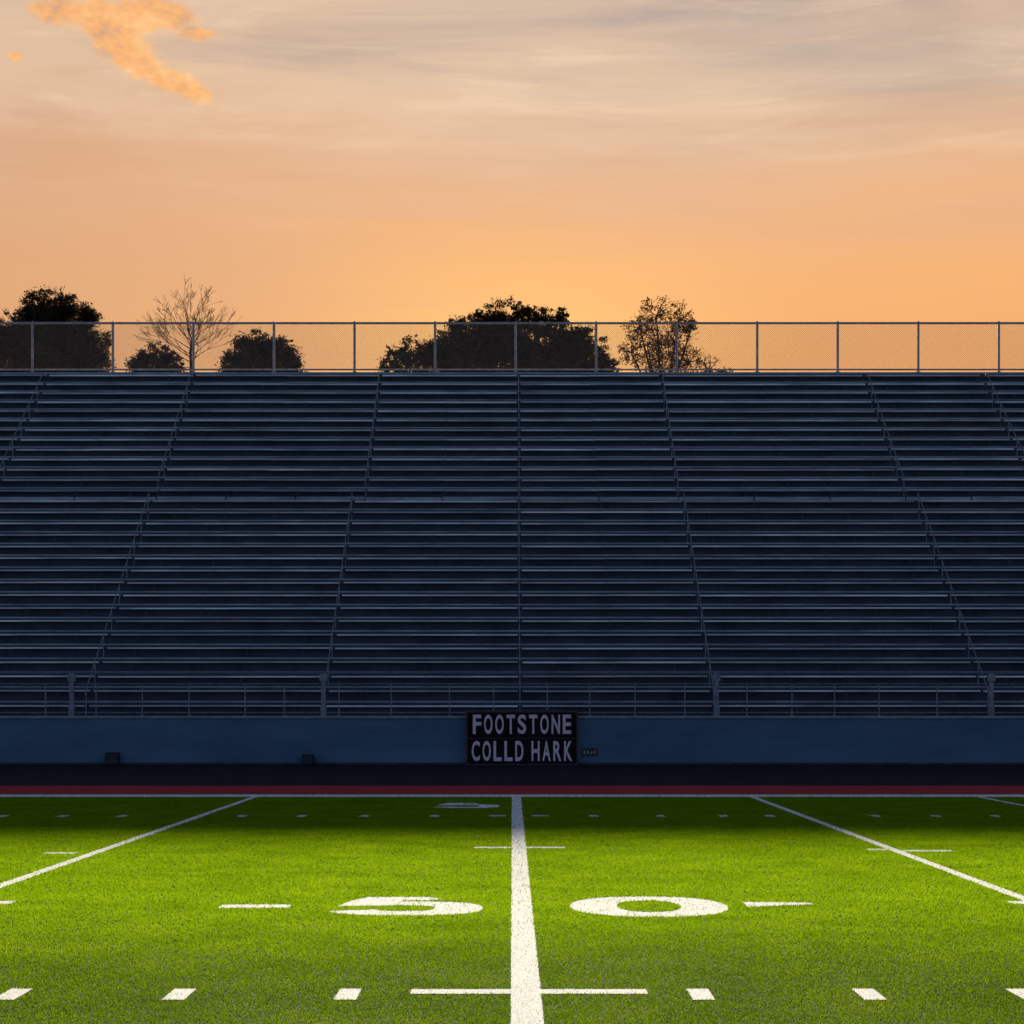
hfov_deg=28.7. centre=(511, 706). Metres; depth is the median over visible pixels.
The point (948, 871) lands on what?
yard line
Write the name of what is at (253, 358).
leafy tree
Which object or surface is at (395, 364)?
leafy tree
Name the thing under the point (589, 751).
sign
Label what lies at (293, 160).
sky
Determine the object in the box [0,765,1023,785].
running track
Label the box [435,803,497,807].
painted number
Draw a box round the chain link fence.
[0,321,1023,371]
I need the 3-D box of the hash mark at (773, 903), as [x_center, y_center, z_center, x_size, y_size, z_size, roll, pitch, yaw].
[2.225,1.644,16.653,0.570,0.001,0.434,0,0,0]
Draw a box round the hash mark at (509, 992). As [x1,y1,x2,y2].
[410,989,647,993]
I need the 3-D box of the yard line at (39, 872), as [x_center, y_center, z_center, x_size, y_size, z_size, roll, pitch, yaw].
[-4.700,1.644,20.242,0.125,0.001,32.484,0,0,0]
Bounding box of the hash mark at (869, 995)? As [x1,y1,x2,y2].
[853,989,886,999]
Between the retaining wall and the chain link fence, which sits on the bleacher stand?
the chain link fence
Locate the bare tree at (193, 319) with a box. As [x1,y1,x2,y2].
[135,277,238,371]
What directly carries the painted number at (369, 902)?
on the football field
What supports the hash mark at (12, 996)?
on the football field
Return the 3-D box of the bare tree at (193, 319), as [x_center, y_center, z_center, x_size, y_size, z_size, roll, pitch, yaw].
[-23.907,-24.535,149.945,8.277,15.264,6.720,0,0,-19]
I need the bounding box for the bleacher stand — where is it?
[0,372,1023,715]
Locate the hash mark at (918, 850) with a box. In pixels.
[873,849,948,851]
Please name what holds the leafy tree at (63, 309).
on the hill
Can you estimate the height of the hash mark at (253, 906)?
0.001 m
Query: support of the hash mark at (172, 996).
on the football field
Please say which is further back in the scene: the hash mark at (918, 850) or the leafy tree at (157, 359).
the leafy tree at (157, 359)
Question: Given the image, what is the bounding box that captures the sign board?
[466,710,577,764]
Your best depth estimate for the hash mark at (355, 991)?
11.44 m
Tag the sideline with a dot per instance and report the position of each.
(513, 796)
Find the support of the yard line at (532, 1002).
on the football field
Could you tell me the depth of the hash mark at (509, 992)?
11.56 m
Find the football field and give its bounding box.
[0,794,1023,1023]
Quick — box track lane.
[0,786,1023,793]
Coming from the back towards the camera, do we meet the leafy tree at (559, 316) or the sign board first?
the leafy tree at (559, 316)
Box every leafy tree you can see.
[0,284,116,371]
[124,340,188,371]
[214,327,306,371]
[376,334,445,371]
[417,295,552,371]
[523,306,621,371]
[617,295,732,371]
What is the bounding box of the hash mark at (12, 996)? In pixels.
[0,989,30,999]
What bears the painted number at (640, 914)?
on the football field
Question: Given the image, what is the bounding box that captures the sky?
[0,0,1023,371]
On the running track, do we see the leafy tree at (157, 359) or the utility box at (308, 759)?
the utility box at (308, 759)
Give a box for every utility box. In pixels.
[105,752,119,764]
[302,755,314,764]
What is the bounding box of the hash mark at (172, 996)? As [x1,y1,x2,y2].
[163,989,194,999]
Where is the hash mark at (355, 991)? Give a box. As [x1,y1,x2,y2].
[334,989,360,999]
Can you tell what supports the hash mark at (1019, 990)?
on the football field
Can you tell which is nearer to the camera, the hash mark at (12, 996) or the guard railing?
the hash mark at (12, 996)
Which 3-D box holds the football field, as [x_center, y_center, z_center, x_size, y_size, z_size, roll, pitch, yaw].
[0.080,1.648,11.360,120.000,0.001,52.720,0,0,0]
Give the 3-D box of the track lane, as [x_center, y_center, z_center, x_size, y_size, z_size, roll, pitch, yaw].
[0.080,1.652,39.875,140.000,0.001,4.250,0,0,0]
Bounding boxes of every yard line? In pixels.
[0,797,252,887]
[511,797,543,1023]
[753,797,1023,900]
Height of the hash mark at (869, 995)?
0.001 m
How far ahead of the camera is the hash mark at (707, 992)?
11.44 m
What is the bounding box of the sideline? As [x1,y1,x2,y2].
[1,795,1020,796]
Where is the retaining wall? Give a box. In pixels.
[0,716,1023,764]
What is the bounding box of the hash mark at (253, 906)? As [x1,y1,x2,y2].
[220,905,290,907]
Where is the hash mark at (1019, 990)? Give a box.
[1006,989,1023,997]
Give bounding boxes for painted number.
[336,897,481,914]
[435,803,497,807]
[570,897,727,916]
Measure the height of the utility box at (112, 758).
0.360 m
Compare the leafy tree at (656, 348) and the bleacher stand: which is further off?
the leafy tree at (656, 348)
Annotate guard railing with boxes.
[0,671,1023,715]
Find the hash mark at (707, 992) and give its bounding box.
[687,989,713,999]
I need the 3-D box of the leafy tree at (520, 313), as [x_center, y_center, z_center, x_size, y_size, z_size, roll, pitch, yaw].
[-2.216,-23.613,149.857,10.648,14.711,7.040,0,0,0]
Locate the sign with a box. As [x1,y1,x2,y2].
[582,748,596,755]
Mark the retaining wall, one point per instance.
(613, 740)
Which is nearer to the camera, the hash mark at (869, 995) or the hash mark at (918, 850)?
the hash mark at (869, 995)
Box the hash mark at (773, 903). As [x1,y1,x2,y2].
[744,902,813,906]
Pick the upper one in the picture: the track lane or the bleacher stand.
the bleacher stand

